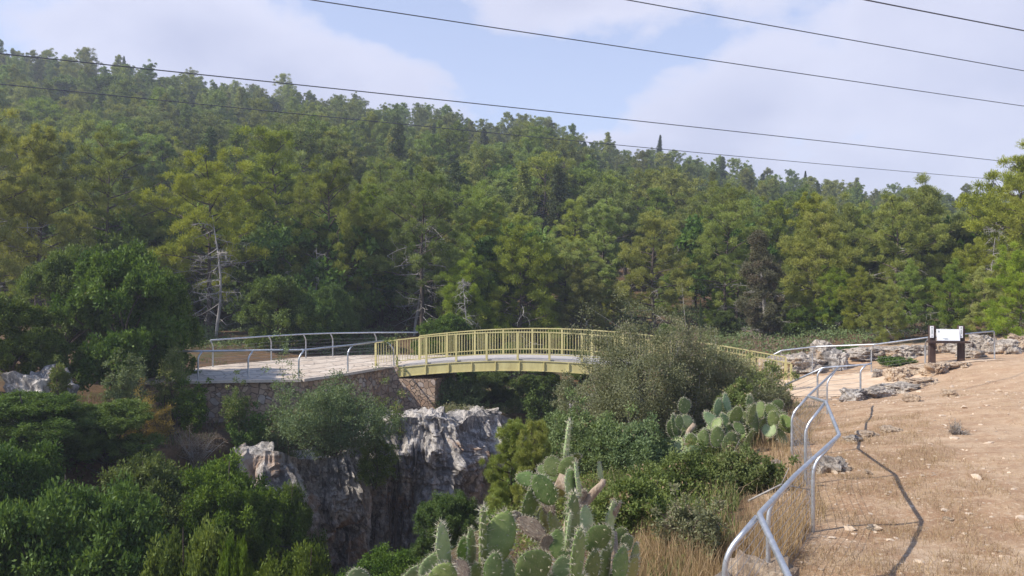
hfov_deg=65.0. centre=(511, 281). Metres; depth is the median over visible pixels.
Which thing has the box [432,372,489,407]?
shrub
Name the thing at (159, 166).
pine tree
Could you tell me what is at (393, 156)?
pine tree
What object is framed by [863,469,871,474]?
boulder
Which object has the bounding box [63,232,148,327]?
broadleaf tree
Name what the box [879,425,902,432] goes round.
boulder
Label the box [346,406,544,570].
limestone cliff
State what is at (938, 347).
boulder
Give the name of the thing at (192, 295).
broadleaf tree
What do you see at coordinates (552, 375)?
bush
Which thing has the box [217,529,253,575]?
broadleaf tree
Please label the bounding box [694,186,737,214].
pine tree
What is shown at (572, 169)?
conifer tree
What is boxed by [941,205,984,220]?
pine tree
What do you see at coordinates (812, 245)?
pine tree
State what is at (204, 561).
broadleaf tree
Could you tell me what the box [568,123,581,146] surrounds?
conifer tree
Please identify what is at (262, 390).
viewing platform
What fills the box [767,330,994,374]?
metal railing
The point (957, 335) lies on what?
information board
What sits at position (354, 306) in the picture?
undergrowth shrub
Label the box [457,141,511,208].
pine tree
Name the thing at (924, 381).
boulder
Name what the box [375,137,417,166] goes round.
pine tree
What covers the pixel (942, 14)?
power cable
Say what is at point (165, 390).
shrub
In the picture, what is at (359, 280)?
pine tree
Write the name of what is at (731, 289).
pine tree
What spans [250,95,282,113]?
broadleaf tree
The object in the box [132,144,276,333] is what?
pine tree
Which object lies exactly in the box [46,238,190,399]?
broadleaf tree
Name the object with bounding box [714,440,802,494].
shrub
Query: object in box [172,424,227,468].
dead shrub
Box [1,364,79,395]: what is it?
limestone outcrop
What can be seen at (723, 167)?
conifer tree
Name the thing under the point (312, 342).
undergrowth shrub
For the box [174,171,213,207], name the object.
pine tree
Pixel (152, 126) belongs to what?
pine tree
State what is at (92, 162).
conifer tree
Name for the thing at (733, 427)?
prickly pear
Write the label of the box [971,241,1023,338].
pine tree
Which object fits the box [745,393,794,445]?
prickly pear
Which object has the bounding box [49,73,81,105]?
broadleaf tree
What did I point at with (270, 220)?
broadleaf tree
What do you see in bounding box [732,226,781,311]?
pine tree
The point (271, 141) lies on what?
pine tree
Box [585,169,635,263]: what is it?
pine tree
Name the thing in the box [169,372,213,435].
shrub
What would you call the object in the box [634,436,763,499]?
shrub
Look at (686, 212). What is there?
pine tree
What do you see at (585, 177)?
pine tree
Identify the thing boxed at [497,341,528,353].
bush
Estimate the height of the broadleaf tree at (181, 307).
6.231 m
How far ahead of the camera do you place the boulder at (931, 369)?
28.20 m
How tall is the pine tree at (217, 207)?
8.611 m
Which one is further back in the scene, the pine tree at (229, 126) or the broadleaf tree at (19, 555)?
the pine tree at (229, 126)
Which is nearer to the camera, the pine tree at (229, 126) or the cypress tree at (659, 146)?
the pine tree at (229, 126)
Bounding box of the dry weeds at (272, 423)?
[78,362,821,451]
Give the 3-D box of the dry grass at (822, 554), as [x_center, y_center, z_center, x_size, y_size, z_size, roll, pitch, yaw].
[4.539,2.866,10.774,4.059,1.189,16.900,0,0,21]
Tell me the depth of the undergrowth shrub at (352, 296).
45.35 m
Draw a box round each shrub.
[47,355,73,394]
[99,346,148,433]
[123,379,180,443]
[148,335,193,429]
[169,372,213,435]
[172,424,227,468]
[218,369,251,444]
[224,400,275,447]
[260,311,311,457]
[272,368,406,459]
[286,298,345,350]
[286,299,350,343]
[293,327,333,347]
[299,309,337,351]
[302,316,326,346]
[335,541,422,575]
[344,292,359,313]
[349,421,401,490]
[350,295,362,319]
[371,332,409,551]
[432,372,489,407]
[486,395,540,413]
[520,371,568,442]
[537,386,640,479]
[549,370,600,439]
[589,466,686,542]
[591,410,678,475]
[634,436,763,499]
[650,483,726,559]
[709,376,767,424]
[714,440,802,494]
[772,380,797,414]
[836,343,859,352]
[875,355,917,366]
[944,417,969,434]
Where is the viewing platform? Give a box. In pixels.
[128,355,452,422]
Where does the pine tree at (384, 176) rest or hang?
on the ground at (1008, 430)
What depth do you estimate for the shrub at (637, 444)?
14.17 m
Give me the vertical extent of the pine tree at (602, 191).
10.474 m
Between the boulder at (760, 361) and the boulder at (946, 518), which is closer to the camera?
the boulder at (946, 518)
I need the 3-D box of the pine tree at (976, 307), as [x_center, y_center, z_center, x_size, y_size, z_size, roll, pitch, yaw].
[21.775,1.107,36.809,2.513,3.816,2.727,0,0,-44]
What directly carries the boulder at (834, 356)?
on the ground at (1008, 430)
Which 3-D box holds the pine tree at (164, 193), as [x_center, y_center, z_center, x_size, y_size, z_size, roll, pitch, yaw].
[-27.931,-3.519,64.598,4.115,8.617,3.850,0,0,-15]
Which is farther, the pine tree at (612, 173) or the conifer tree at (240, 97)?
the conifer tree at (240, 97)
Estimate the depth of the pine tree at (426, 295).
50.00 m
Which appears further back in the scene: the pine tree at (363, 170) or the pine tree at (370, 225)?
the pine tree at (363, 170)
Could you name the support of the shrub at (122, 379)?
on the ground at (1008, 430)
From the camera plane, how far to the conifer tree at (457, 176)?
66.79 m
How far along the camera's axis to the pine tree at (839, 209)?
85.87 m
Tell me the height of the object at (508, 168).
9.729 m
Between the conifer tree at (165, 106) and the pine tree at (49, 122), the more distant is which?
the conifer tree at (165, 106)
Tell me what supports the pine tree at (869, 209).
on the ground at (1008, 430)
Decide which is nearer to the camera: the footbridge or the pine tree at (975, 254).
the footbridge
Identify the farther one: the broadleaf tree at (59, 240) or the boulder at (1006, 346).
the broadleaf tree at (59, 240)
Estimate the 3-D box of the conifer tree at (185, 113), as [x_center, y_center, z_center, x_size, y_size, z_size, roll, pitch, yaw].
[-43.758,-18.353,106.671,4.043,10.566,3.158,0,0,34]
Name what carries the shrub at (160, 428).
on the ground at (1008, 430)
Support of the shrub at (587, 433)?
on the ground at (1008, 430)
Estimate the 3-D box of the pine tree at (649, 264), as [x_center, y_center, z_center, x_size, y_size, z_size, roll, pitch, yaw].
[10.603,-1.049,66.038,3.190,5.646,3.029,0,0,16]
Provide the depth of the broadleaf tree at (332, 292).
41.37 m
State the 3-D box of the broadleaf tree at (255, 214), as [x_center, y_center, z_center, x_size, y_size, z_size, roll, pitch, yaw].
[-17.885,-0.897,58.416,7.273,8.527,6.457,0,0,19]
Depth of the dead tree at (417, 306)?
47.43 m
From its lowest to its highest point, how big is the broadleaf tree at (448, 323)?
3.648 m
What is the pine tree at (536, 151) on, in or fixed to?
on the ground at (1008, 430)
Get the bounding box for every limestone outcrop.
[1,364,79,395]
[464,406,501,416]
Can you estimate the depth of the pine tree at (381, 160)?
83.07 m
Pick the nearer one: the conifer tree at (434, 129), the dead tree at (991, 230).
the dead tree at (991, 230)
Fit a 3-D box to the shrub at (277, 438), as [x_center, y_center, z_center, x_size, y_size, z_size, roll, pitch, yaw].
[-7.845,6.718,27.779,1.952,11.456,2.069,0,0,0]
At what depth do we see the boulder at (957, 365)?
28.45 m
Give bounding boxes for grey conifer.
[731,230,800,337]
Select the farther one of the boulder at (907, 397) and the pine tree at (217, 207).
the pine tree at (217, 207)
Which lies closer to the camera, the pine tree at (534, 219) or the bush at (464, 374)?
the bush at (464, 374)
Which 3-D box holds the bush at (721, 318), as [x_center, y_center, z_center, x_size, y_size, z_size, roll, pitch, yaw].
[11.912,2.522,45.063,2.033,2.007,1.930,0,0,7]
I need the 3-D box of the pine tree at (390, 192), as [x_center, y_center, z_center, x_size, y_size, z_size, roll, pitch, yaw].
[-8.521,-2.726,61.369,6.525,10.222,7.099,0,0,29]
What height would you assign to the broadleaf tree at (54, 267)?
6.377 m
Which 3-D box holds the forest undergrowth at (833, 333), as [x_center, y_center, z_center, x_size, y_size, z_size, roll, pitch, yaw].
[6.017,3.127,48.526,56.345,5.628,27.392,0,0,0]
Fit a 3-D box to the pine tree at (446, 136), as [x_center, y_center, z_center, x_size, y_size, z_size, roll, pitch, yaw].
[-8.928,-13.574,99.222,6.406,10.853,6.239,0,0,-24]
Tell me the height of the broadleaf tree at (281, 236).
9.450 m
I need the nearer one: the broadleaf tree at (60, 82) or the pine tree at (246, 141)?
the pine tree at (246, 141)
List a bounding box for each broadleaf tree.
[0,291,86,375]
[0,388,87,465]
[0,437,84,513]
[0,469,187,575]
[0,497,40,575]
[12,243,111,354]
[18,202,104,265]
[40,397,167,475]
[42,232,82,248]
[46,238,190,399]
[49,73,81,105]
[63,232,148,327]
[89,449,196,549]
[90,73,140,106]
[93,209,198,282]
[97,91,122,109]
[113,267,206,377]
[138,203,230,281]
[138,512,247,575]
[168,446,314,572]
[185,244,269,325]
[186,149,250,188]
[188,221,296,327]
[215,211,280,231]
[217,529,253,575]
[232,274,320,348]
[245,118,269,126]
[246,538,334,575]
[248,210,405,311]
[248,479,332,573]
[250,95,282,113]
[257,210,323,255]
[305,283,361,345]
[359,153,385,175]
[382,228,431,308]
[408,489,478,558]
[411,312,476,357]
[456,222,562,320]
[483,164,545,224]
[493,143,519,162]
[562,146,601,168]
[669,212,777,306]
[693,185,707,201]
[737,194,766,210]
[779,182,790,194]
[836,221,925,296]
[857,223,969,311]
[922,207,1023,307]
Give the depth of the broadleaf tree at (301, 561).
16.06 m
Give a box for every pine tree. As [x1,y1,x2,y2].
[0,39,9,56]
[0,88,11,125]
[0,106,25,132]
[0,106,54,287]
[0,122,102,305]
[0,127,45,190]
[0,251,20,301]
[3,107,35,132]
[11,239,54,307]
[13,119,86,183]
[16,123,93,195]
[18,96,67,132]
[32,48,57,71]
[41,116,62,131]
[43,124,182,258]
[53,112,71,132]
[55,109,107,146]
[59,135,89,179]
[61,117,100,179]
[70,110,102,127]
[80,131,134,207]
[83,119,164,195]
[94,181,161,216]
[102,110,131,128]
[115,117,160,198]
[129,105,168,155]
[130,140,185,186]
[131,120,189,169]
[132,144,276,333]
[137,134,179,204]
[142,117,183,143]
[151,122,179,151]
[152,187,175,207]
[164,136,196,176]
[174,110,239,153]
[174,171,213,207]
[174,233,206,320]
[204,198,240,223]
[208,124,323,315]
[213,139,248,197]
[217,124,231,144]
[227,122,238,128]
[227,134,266,178]
[238,131,266,199]
[245,148,278,200]
[261,113,329,211]
[267,120,345,203]
[267,171,310,214]
[274,153,391,313]
[275,108,308,141]
[294,112,319,164]
[298,130,358,213]
[305,160,343,219]
[313,206,335,257]
[317,206,390,294]
[322,123,365,175]
[330,147,366,209]
[333,201,397,286]
[334,142,359,177]
[349,155,428,228]
[355,157,401,195]
[355,164,375,192]
[358,182,410,329]
[361,155,405,183]
[361,161,485,336]
[368,180,448,293]
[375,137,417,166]
[382,153,408,191]
[396,171,460,223]
[396,219,453,320]
[406,148,419,180]
[408,156,450,240]
[412,130,455,178]
[412,153,428,163]
[413,129,469,181]
[413,165,451,199]
[417,155,449,181]
[419,231,457,318]
[434,252,509,345]
[436,179,514,294]
[447,159,485,209]
[448,219,474,252]
[451,212,506,315]
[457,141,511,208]
[459,149,483,177]
[462,194,512,267]
[472,142,526,174]
[473,213,566,348]
[480,178,518,225]
[487,168,542,215]
[508,212,546,282]
[510,136,536,167]
[510,150,577,225]
[511,216,563,313]
[513,137,538,196]
[519,146,556,224]
[530,233,609,337]
[537,116,560,130]
[542,133,596,177]
[551,196,609,294]
[552,173,599,207]
[552,255,608,345]
[553,234,593,324]
[565,168,614,253]
[573,154,600,218]
[576,179,642,285]
[577,197,631,328]
[581,160,605,175]
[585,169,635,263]
[597,174,651,276]
[597,278,626,319]
[605,198,636,279]
[613,209,698,334]
[616,167,664,213]
[623,235,658,294]
[624,187,680,282]
[637,165,716,250]
[652,192,717,304]
[654,272,682,313]
[661,177,695,231]
[682,249,711,309]
[684,200,770,323]
[686,180,779,302]
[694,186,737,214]
[702,285,733,325]
[712,246,752,319]
[732,194,779,243]
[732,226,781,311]
[761,197,796,298]
[765,200,864,285]
[766,191,797,262]
[770,261,811,327]
[776,200,878,331]
[778,184,815,261]
[779,191,852,303]
[796,191,898,314]
[806,263,859,328]
[833,198,851,214]
[836,266,888,332]
[838,232,887,313]
[853,186,950,310]
[854,280,910,342]
[856,199,877,225]
[868,171,999,313]
[884,258,947,332]
[918,257,981,336]
[927,237,1005,323]
[938,210,957,218]
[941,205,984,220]
[952,138,1023,310]
[960,266,1023,334]
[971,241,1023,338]
[979,171,1023,318]
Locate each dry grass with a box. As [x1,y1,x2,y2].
[583,493,815,575]
[701,400,838,527]
[832,369,1023,575]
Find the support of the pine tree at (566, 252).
on the ground at (1008, 430)
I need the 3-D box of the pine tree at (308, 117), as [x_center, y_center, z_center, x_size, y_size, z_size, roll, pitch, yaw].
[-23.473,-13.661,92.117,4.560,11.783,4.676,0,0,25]
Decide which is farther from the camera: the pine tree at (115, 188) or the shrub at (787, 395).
the pine tree at (115, 188)
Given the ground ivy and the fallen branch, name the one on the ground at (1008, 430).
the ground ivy
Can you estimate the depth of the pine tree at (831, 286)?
41.72 m
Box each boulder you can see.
[728,549,799,575]
[758,354,784,372]
[780,352,827,373]
[807,455,850,473]
[808,340,835,359]
[824,348,849,370]
[839,387,867,401]
[842,346,884,360]
[842,434,862,441]
[854,430,877,437]
[857,385,895,398]
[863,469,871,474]
[866,524,877,530]
[871,368,882,377]
[875,381,921,393]
[879,344,919,358]
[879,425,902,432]
[882,366,910,381]
[902,393,920,401]
[903,377,938,386]
[904,364,923,375]
[910,344,936,355]
[918,362,949,375]
[936,333,945,352]
[939,341,973,353]
[941,389,957,396]
[942,516,953,521]
[945,361,972,368]
[955,348,987,357]
[968,334,996,349]
[984,339,1023,353]
[1000,333,1023,348]
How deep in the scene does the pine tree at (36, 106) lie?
98.86 m
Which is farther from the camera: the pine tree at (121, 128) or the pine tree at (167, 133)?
the pine tree at (167, 133)
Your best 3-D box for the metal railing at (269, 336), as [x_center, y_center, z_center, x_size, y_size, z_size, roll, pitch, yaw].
[-9.084,3.063,36.905,9.632,1.334,2.038,0,0,-33]
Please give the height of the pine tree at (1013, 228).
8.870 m
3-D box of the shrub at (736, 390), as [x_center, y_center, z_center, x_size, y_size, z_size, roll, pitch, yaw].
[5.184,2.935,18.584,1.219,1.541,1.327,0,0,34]
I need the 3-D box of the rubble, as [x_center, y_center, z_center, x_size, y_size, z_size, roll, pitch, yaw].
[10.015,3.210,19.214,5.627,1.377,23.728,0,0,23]
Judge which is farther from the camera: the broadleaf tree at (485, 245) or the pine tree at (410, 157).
the pine tree at (410, 157)
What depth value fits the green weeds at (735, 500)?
10.67 m
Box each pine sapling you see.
[478,417,535,512]
[509,418,562,516]
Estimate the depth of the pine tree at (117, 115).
102.55 m
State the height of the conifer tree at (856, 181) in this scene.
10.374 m
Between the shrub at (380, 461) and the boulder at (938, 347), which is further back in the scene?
the boulder at (938, 347)
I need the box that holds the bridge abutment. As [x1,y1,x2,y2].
[389,367,456,412]
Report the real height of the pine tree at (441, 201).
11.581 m
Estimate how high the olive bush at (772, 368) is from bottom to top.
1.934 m
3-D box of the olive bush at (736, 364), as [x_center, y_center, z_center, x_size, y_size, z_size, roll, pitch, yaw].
[5.215,2.603,21.612,2.774,3.133,3.215,0,0,-32]
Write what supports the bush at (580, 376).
on the ground at (1008, 430)
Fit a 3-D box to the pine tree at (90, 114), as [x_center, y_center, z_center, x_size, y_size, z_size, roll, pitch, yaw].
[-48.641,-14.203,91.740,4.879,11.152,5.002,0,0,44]
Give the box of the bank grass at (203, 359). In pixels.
[9,356,820,468]
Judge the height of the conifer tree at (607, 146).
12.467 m
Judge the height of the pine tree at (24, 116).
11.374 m
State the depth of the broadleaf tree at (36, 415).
21.42 m
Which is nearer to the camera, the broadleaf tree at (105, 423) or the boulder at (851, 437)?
the boulder at (851, 437)
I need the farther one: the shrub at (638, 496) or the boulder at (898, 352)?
the boulder at (898, 352)
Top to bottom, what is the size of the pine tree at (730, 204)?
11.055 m
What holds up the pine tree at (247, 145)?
on the ground at (1008, 430)
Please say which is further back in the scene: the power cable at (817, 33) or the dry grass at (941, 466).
the power cable at (817, 33)
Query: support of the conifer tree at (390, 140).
on the ground at (1008, 430)
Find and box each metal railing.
[180,340,394,379]
[210,332,417,366]
[722,367,840,575]
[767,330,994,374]
[786,363,871,401]
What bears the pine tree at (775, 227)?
on the ground at (1008, 430)
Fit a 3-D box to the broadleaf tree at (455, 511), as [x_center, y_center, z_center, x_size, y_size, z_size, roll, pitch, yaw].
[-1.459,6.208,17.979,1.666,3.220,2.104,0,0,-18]
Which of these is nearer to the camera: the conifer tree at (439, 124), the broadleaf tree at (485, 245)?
the broadleaf tree at (485, 245)
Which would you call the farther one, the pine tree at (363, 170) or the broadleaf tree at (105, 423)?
the pine tree at (363, 170)
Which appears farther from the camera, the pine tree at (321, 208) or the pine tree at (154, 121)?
the pine tree at (154, 121)
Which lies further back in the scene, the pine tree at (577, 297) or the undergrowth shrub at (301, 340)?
the pine tree at (577, 297)
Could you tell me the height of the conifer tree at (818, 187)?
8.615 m
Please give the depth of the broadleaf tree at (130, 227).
50.70 m
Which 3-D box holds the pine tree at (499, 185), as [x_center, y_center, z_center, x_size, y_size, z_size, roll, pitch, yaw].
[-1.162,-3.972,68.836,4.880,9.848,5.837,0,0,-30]
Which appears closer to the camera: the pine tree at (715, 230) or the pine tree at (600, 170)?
the pine tree at (715, 230)
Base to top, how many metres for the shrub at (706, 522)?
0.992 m
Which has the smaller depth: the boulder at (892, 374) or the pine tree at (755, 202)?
the boulder at (892, 374)
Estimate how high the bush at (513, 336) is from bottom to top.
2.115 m
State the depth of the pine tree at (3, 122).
96.17 m
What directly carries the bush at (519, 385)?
on the ground at (1008, 430)
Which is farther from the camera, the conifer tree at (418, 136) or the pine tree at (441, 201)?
the conifer tree at (418, 136)
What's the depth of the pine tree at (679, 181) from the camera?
78.43 m
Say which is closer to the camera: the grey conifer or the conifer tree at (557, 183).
the grey conifer
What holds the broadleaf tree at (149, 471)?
on the ground at (1008, 430)
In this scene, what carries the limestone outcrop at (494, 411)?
on the limestone cliff at (440, 450)
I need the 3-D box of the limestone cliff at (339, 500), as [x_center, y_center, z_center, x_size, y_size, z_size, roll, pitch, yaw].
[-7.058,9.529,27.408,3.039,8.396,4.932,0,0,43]
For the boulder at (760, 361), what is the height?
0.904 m
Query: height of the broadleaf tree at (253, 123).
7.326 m
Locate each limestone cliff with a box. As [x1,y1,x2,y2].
[229,441,371,575]
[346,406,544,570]
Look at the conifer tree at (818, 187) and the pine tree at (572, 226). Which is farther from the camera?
the conifer tree at (818, 187)
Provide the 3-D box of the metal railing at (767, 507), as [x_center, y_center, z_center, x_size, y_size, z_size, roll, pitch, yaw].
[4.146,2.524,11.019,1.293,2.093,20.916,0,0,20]
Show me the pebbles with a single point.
(889, 539)
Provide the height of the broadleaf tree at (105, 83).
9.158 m
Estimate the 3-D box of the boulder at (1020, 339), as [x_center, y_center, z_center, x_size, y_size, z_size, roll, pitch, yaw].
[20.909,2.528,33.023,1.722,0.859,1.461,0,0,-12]
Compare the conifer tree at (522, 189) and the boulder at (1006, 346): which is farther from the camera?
the conifer tree at (522, 189)
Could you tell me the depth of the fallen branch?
10.28 m
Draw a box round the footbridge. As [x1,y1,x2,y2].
[375,328,791,390]
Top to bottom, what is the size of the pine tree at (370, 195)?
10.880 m
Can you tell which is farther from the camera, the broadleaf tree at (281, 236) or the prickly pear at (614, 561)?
the broadleaf tree at (281, 236)
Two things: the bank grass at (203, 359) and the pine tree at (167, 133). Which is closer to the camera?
the bank grass at (203, 359)
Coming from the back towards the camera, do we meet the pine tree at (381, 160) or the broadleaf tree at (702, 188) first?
the broadleaf tree at (702, 188)
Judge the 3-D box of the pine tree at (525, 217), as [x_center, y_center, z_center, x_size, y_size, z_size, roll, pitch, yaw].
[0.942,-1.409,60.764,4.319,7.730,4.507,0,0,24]
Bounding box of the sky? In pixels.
[0,0,1023,205]
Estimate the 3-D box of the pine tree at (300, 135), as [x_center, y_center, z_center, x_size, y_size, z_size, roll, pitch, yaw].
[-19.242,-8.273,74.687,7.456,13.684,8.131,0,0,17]
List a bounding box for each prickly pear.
[346,567,369,575]
[401,502,520,575]
[512,418,614,575]
[597,498,640,575]
[665,397,710,456]
[702,392,754,453]
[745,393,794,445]
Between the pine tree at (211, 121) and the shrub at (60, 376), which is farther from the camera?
the pine tree at (211, 121)
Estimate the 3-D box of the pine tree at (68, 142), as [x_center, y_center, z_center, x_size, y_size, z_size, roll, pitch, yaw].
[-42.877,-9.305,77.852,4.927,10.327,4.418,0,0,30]
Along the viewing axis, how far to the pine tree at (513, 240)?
45.76 m
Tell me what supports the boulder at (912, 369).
on the ground at (1008, 430)
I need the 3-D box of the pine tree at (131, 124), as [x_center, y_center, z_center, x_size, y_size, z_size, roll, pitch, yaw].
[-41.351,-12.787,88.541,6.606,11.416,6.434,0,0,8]
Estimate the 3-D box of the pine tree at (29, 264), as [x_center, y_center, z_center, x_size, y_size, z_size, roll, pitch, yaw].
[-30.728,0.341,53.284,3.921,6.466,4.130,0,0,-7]
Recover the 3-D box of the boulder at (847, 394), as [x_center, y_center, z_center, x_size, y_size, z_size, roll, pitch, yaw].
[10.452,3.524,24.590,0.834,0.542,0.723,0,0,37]
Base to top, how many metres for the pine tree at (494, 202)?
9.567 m
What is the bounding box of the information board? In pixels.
[926,325,970,362]
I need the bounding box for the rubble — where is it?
[790,376,1023,537]
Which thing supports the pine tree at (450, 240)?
on the ground at (1008, 430)
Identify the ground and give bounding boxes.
[0,102,1023,575]
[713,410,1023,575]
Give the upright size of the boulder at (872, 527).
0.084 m
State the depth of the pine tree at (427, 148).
95.71 m
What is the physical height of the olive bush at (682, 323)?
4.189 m
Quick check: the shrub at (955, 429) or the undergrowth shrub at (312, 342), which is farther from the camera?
the undergrowth shrub at (312, 342)
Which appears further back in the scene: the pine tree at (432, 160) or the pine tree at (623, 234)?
the pine tree at (432, 160)
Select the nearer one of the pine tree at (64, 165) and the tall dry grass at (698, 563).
the tall dry grass at (698, 563)
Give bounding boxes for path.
[779,359,1001,396]
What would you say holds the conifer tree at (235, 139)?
on the ground at (1008, 430)
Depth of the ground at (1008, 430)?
13.89 m
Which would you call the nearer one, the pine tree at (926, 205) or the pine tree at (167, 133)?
the pine tree at (926, 205)
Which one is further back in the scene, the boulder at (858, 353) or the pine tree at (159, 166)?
the pine tree at (159, 166)
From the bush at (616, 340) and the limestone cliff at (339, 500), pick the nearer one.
the limestone cliff at (339, 500)
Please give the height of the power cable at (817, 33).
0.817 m
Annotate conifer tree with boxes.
[87,157,103,196]
[111,54,122,75]
[151,92,173,132]
[178,105,193,150]
[184,127,217,196]
[188,91,195,115]
[221,165,231,207]
[223,124,249,217]
[231,86,246,125]
[340,111,348,131]
[384,127,397,156]
[386,121,413,181]
[402,159,416,182]
[415,133,427,155]
[431,123,437,133]
[435,120,442,133]
[445,159,479,250]
[454,162,473,210]
[479,129,488,163]
[508,162,544,275]
[539,163,570,269]
[542,130,549,153]
[565,166,576,213]
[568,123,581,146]
[600,132,613,163]
[655,162,667,184]
[675,165,682,177]
[682,164,689,179]
[704,170,719,201]
[716,155,727,178]
[717,157,727,187]
[739,168,749,194]
[815,181,821,194]
[853,177,860,193]
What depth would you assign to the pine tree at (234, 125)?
99.06 m
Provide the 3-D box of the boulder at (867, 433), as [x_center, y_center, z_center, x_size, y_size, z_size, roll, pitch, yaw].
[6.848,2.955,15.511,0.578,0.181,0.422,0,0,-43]
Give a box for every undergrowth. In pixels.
[1,432,532,530]
[111,295,1023,407]
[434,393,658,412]
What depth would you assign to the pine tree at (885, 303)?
36.84 m
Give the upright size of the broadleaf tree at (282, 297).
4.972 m
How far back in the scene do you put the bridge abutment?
33.75 m
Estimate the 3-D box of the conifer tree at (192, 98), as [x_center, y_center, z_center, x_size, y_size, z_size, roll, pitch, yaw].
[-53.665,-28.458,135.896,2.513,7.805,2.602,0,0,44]
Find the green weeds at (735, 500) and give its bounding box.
[582,434,765,575]
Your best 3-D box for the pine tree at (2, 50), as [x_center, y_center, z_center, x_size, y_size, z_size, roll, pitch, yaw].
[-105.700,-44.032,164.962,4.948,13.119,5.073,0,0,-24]
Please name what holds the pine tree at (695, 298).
on the ground at (1008, 430)
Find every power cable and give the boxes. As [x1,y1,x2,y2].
[0,53,1015,162]
[0,84,998,179]
[312,0,1021,105]
[628,0,1023,70]
[865,0,1023,30]
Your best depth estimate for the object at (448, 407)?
32.71 m
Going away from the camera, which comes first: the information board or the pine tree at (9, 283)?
the information board
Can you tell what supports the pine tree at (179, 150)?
on the ground at (1008, 430)
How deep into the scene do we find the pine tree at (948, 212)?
89.85 m
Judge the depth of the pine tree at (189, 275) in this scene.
51.14 m
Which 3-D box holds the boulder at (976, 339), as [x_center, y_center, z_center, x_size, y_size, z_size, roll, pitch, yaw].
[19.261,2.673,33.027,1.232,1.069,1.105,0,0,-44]
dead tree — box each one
[184,215,250,335]
[307,247,325,289]
[395,217,453,335]
[454,279,480,347]
[970,222,1009,304]
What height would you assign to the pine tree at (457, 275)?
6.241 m
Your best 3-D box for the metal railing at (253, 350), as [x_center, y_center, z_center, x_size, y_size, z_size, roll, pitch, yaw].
[-8.057,3.093,30.806,9.136,1.273,2.420,0,0,-37]
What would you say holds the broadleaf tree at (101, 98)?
on the ground at (1008, 430)
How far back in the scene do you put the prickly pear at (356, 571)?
4.87 m
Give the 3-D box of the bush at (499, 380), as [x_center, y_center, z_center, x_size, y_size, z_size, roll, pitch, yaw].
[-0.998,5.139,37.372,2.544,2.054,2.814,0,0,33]
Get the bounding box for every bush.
[409,346,433,355]
[455,372,474,391]
[457,346,485,375]
[471,371,516,403]
[484,319,522,341]
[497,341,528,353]
[509,373,555,403]
[527,371,559,385]
[539,327,574,351]
[563,282,737,439]
[567,349,591,379]
[598,329,629,351]
[655,323,678,348]
[659,287,707,435]
[672,323,780,427]
[707,309,742,336]
[736,352,799,403]
[782,306,812,335]
[812,301,848,329]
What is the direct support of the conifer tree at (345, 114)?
on the ground at (1008, 430)
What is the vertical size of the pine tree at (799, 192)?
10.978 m
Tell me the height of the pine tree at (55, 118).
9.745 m
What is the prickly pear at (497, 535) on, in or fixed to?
on the ground at (1008, 430)
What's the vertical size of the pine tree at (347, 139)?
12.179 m
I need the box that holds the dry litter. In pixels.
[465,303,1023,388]
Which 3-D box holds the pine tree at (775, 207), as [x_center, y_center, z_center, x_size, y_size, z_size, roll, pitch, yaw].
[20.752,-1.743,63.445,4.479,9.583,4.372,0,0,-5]
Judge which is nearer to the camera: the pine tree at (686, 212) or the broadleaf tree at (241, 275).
the broadleaf tree at (241, 275)
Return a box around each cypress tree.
[654,135,661,159]
[699,299,702,337]
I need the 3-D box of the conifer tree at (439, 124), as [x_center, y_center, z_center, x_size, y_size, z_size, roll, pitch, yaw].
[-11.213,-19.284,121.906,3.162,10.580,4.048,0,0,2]
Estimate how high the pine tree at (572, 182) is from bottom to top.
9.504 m
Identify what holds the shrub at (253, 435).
on the ground at (1008, 430)
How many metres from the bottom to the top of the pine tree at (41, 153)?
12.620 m
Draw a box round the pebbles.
[779,358,1023,575]
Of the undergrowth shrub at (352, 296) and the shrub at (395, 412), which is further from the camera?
the undergrowth shrub at (352, 296)
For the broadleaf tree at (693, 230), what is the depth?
56.52 m
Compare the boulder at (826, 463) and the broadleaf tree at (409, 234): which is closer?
the boulder at (826, 463)
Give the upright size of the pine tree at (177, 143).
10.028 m
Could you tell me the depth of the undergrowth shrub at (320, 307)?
40.59 m
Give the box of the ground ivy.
[488,403,764,575]
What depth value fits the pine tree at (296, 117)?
98.50 m
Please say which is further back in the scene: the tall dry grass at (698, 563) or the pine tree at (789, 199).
the pine tree at (789, 199)
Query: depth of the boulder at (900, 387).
25.44 m
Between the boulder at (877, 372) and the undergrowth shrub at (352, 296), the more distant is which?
the undergrowth shrub at (352, 296)
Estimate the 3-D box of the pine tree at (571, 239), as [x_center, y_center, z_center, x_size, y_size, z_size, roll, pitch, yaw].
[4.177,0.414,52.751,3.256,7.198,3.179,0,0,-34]
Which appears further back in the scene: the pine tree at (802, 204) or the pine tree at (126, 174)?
the pine tree at (126, 174)
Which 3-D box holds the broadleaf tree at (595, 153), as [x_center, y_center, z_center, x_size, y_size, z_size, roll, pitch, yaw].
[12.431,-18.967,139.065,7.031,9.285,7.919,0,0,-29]
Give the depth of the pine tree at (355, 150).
82.81 m
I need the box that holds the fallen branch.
[748,468,809,501]
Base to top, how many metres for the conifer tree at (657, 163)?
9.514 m
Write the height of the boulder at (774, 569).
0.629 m
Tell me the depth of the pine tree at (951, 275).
37.62 m
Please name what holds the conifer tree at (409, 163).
on the ground at (1008, 430)
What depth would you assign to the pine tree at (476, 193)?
53.17 m
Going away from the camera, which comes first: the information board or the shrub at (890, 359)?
the information board

